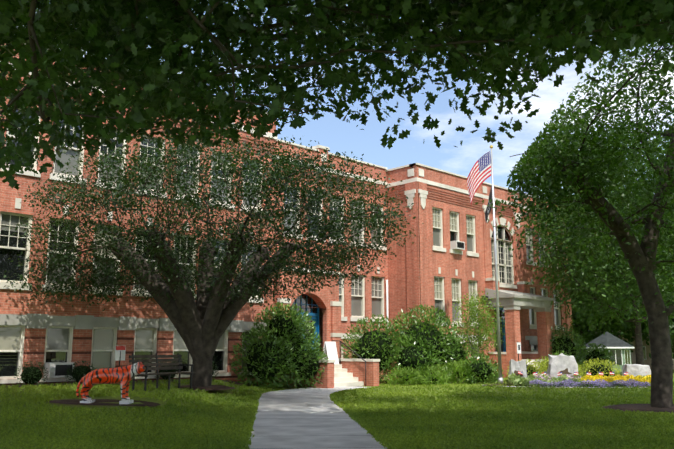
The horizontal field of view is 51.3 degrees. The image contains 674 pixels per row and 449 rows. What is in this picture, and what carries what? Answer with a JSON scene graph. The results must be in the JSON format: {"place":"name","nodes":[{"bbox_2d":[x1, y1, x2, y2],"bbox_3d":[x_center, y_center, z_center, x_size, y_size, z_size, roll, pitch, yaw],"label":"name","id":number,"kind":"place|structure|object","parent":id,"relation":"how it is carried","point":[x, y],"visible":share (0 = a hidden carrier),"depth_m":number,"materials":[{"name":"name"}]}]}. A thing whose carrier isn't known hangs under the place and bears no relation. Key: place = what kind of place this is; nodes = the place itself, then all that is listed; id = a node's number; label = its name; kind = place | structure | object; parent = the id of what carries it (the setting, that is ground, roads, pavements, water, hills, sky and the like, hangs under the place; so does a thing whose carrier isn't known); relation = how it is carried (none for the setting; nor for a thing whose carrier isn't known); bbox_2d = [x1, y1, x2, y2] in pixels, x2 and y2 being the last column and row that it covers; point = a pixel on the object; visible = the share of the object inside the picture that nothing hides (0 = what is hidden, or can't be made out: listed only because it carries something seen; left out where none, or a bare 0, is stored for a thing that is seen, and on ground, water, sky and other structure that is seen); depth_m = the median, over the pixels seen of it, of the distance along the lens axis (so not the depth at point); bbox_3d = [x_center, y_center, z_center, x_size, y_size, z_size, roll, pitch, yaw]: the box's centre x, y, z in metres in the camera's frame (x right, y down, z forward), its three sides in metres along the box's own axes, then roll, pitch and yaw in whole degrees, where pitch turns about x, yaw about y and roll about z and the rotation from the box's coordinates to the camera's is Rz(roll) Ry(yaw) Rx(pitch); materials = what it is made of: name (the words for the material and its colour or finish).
{"place":"outdoors","nodes":[
{"label":"outdoors","id":0,"kind":"place"},
{"bbox_2d":[44,240,505,385],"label":"school door fixtures","id":1,"kind":"object","parent":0,"point":[57,369],"visible":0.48,"depth_m":29.98,"materials":[{"name":"white metal"}]},
{"bbox_2d":[0,41,572,387],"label":"school brick walls","id":2,"kind":"structure","parent":0,"point":[410,269],"depth_m":33.92,"materials":[{"name":"red brick"}]},
{"bbox_2d":[0,106,560,378],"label":"window frames","id":3,"kind":"structure","parent":2,"relation":"in","point":[70,340],"depth_m":25.88,"materials":[{"name":"white wood"}]},
{"bbox_2d":[0,110,558,375],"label":"window panes","id":4,"kind":"structure","parent":3,"relation":"in","point":[57,338],"depth_m":23.71,"materials":[{"name":"glass"}]},
{"bbox_2d":[248,386,386,448],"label":"walkway path","id":5,"kind":"structure","parent":0,"point":[280,422],"depth_m":14.19,"materials":[{"name":"concrete"}]},
{"bbox_2d":[0,0,673,189],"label":"canopy","id":6,"kind":"object","parent":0,"point":[153,87],"depth_m":7.80,"materials":[{"name":"green plant"}]},
{"bbox_2d":[0,0,673,119],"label":"leaves","id":7,"kind":"object","parent":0,"point":[389,32],"depth_m":11.75,"materials":[{"name":"green plant"}]},
{"bbox_2d":[0,369,673,448],"bbox_3d":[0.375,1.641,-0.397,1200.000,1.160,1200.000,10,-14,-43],"label":"lawn","id":8,"kind":"structure","parent":0,"point":[162,403],"depth_m":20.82,"materials":[{"name":"green plant"}]},
{"bbox_2d":[47,399,159,405],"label":"mulch bed","id":9,"kind":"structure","parent":8,"relation":"on","point":[77,401],"depth_m":15.08,"materials":[{"name":"brown soil"}]},
{"bbox_2d":[80,400,133,403],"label":"tiger statue plinths","id":10,"kind":"object","parent":9,"relation":"on","point":[120,402],"visible":0.69,"depth_m":14.94,"materials":[{"name":"white concrete"}]},
{"bbox_2d":[76,362,144,400],"bbox_3d":[-4.896,3.394,15.195,1.465,0.828,0.386,0,-10,-1],"label":"tiger statue","id":11,"kind":"object","parent":9,"relation":"on","point":[123,376],"visible":1,"depth_m":15.09,"materials":[{"name":"paint"}]},
{"bbox_2d":[114,346,125,384],"bbox_3d":[-6.348,4.118,20.495,0.320,1.150,0.040,10,-14,-43],"label":"lawn sign","id":12,"kind":"object","parent":8,"relation":"on","point":[120,353],"visible":0.75,"depth_m":20.53,"materials":[{"name":"white paint"}]},
{"bbox_2d":[6,379,272,387],"bbox_3d":[-9.755,4.715,19.303,21.300,0.460,1.300,10,-14,-43],"label":"mulch bed","id":13,"kind":"object","parent":8,"relation":"on","point":[159,381],"depth_m":23.34,"materials":[{"name":"brown soil"}]},
{"bbox_2d":[14,360,218,385],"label":"foundation shrubs","id":14,"kind":"object","parent":13,"relation":"on","point":[76,376],"depth_m":20.93,"materials":[{"name":"green plant"}]},
{"bbox_2d":[129,353,194,390],"bbox_3d":[-4.623,3.914,18.668,0.575,0.960,1.941,-6,-11,29],"label":"park bench","id":15,"kind":"object","parent":8,"relation":"on","point":[173,361],"visible":0.83,"depth_m":18.78,"materials":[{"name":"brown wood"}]},
{"bbox_2d":[180,385,235,390],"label":"tree mulch","id":16,"kind":"object","parent":8,"relation":"on","point":[217,387],"depth_m":19.82,"materials":[{"name":"brown soil"}]},
{"bbox_2d":[4,128,423,386],"bbox_3d":[-3.248,1.135,20.859,11.311,7.702,9.511,10,-14,-43],"label":"tree","id":17,"kind":"object","parent":16,"relation":"on","point":[177,175],"depth_m":20.02,"materials":[{"name":"green plant"}]},
{"bbox_2d":[231,301,328,388],"bbox_3d":[-2.344,4.552,26.706,4.246,3.422,2.883,10,-14,-43],"label":"rhododendron bush","id":18,"kind":"object","parent":8,"relation":"on","point":[292,314],"depth_m":26.14,"materials":[{"name":"green plant"}]},
{"bbox_2d":[0,63,563,386],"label":"stone trim","id":19,"kind":"structure","parent":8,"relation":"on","point":[512,300],"depth_m":28.85,"materials":[{"name":"beige stone"}]},
{"bbox_2d":[341,304,476,382],"bbox_3d":[3.271,5.387,31.916,6.780,3.504,3.985,10,-14,-43],"label":"rhododendron bush","id":20,"kind":"object","parent":8,"relation":"on","point":[399,344],"depth_m":30.89,"materials":[{"name":"green plant"}]},
{"bbox_2d":[239,376,610,448],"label":"path edge grass","id":21,"kind":"structure","parent":8,"relation":"on","point":[248,435],"depth_m":14.79,"materials":[{"name":"green plant"}]},
{"bbox_2d":[384,359,503,385],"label":"perennial bed plants","id":22,"kind":"object","parent":8,"relation":"on","point":[444,375],"depth_m":29.67,"materials":[{"name":"green plant"}]},
{"bbox_2d":[448,288,509,359],"bbox_3d":[6.665,5.128,32.728,3.056,4.421,2.956,-1,-10,5],"label":"young tree","id":23,"kind":"object","parent":8,"relation":"on","point":[480,318],"depth_m":32.59,"materials":[{"name":"green plant"}]},
{"bbox_2d":[490,145,503,383],"bbox_3d":[7.085,1.625,31.317,0.260,10.705,0.260,10,-14,-43],"label":"flagpole","id":24,"kind":"object","parent":8,"relation":"on","point":[500,379],"visible":0.94,"depth_m":31.08,"materials":[{"name":"silver metal"}]},
{"bbox_2d":[467,151,490,202],"bbox_3d":[6.466,-2.124,31.950,1.118,2.590,0.237,1,-10,-7],"label":"us flag","id":25,"kind":"object","parent":24,"relation":"attached to","point":[479,174],"visible":1,"depth_m":32.00,"materials":[{"name":"multicoloured fabric"}]},
{"bbox_2d":[485,186,491,221],"bbox_3d":[6.848,-0.923,31.733,0.346,1.730,0.161,-2,-10,11],"label":"flag","id":26,"kind":"object","parent":24,"relation":"attached to","point":[488,210],"visible":0.96,"depth_m":31.75,"materials":[{"name":"black fabric"}]},
{"bbox_2d":[517,341,520,360],"bbox_3d":[9.137,6.808,35.257,0.340,1.850,0.085,10,-14,-43],"label":"notice sign","id":27,"kind":"object","parent":8,"relation":"on","point":[518,347],"visible":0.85,"depth_m":35.31,"materials":[{"name":"white paint"}]},
{"bbox_2d":[461,350,577,383],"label":"bed shrubs","id":28,"kind":"object","parent":8,"relation":"on","point":[484,359],"depth_m":30.66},
{"bbox_2d":[506,356,621,377],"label":"shrubs","id":29,"kind":"object","parent":8,"relation":"on","point":[542,364],"depth_m":31.96,"materials":[{"name":"green plant"}]},
{"bbox_2d":[549,325,586,369],"bbox_3d":[12.865,7.072,39.623,3.377,2.818,2.465,10,-14,-43],"label":"bush","id":30,"kind":"object","parent":8,"relation":"on","point":[558,331],"depth_m":39.00,"materials":[{"name":"green plant"}]},
{"bbox_2d":[510,104,673,364],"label":"tree","id":31,"kind":"object","parent":8,"relation":"on","point":[601,287],"depth_m":36.83,"materials":[{"name":"green plant"}]},
{"bbox_2d":[579,343,614,370],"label":"bush","id":32,"kind":"object","parent":8,"relation":"on","point":[605,350],"depth_m":40.48,"materials":[{"name":"green plant"}]},
{"bbox_2d":[585,332,634,371],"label":"gazebo","id":33,"kind":"object","parent":8,"relation":"on","point":[620,349],"visible":0.33,"depth_m":54.14,"materials":[{"name":"white"}]},
{"bbox_2d":[569,202,660,369],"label":"tree","id":34,"kind":"object","parent":8,"relation":"on","point":[589,335],"depth_m":66.40,"materials":[{"name":"green plant"}]},
{"bbox_2d":[570,207,673,364],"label":"tree","id":35,"kind":"object","parent":8,"relation":"on","point":[645,334],"depth_m":61.58,"materials":[{"name":"green plant"}]},
{"bbox_2d":[591,323,673,358],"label":"tree","id":36,"kind":"object","parent":8,"relation":"on","point":[634,339],"depth_m":73.01,"materials":[{"name":"green plant"}]},
{"bbox_2d":[595,328,673,368],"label":"trunks","id":37,"kind":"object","parent":8,"relation":"on","point":[646,352],"visible":0.1,"depth_m":72.90,"materials":[{"name":"brown wood"}]},
{"bbox_2d":[602,404,673,412],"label":"tree mulch","id":38,"kind":"object","parent":8,"relation":"on","point":[636,407],"visible":0.57,"depth_m":17.55,"materials":[{"name":"brown soil"}]},
{"bbox_2d":[475,21,673,407],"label":"tree","id":39,"kind":"object","parent":38,"relation":"on","point":[549,171],"depth_m":18.11,"materials":[{"name":"green plant"}]},
{"bbox_2d":[23,0,673,194],"label":"sky","id":40,"kind":"structure","parent":0,"point":[329,130],"materials":[{"name":"blue"}]},
{"bbox_2d":[483,385,629,387],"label":"bed edge path","id":41,"kind":"structure","parent":0,"point":[566,387],"depth_m":27.10,"materials":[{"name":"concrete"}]},
{"label":"flower bed mulch","id":42,"kind":"object","parent":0,"visible":0},
{"bbox_2d":[508,359,526,384],"bbox_3d":[7.541,6.166,29.292,0.826,1.101,0.568,0,-10,1],"label":"memorial stone","id":43,"kind":"object","parent":42,"relation":"on","point":[515,367],"visible":0.54,"depth_m":29.14,"materials":[{"name":"stone"}]},
{"bbox_2d":[506,372,587,386],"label":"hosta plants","id":44,"kind":"object","parent":42,"relation":"on","point":[514,380],"visible":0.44,"depth_m":28.28,"materials":[{"name":"green plant"}]},
{"bbox_2d":[535,374,580,379],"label":"pink flowers","id":45,"kind":"object","parent":42,"relation":"on","point":[553,376],"visible":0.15,"depth_m":28.45,"materials":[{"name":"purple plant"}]},
{"bbox_2d":[547,353,577,377],"bbox_3d":[9.474,6.085,29.506,1.407,1.336,0.721,0,-10,0],"label":"memorial stone","id":46,"kind":"object","parent":42,"relation":"on","point":[564,364],"visible":0.48,"depth_m":29.27,"materials":[{"name":"stone"}]},
{"bbox_2d":[518,370,627,375],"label":"small flags","id":47,"kind":"object","parent":42,"relation":"on","point":[587,373],"visible":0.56,"depth_m":28.86,"materials":[{"name":"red fabric"}]},
{"bbox_2d":[529,378,650,386],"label":"purple flowers","id":48,"kind":"object","parent":42,"relation":"on","point":[604,382],"depth_m":27.58,"materials":[{"name":"purple plant"}]},
{"bbox_2d":[580,374,650,386],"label":"yellow flowers","id":49,"kind":"object","parent":42,"relation":"on","point":[646,378],"depth_m":28.29,"materials":[{"name":"yellow plant"}]},
{"bbox_2d":[622,364,650,376],"bbox_3d":[12.737,6.360,29.760,1.452,0.880,0.729,-1,-10,7],"label":"memorial stone","id":50,"kind":"object","parent":42,"relation":"on","point":[635,370],"visible":0.46,"depth_m":29.54,"materials":[{"name":"stone"}]}
]}

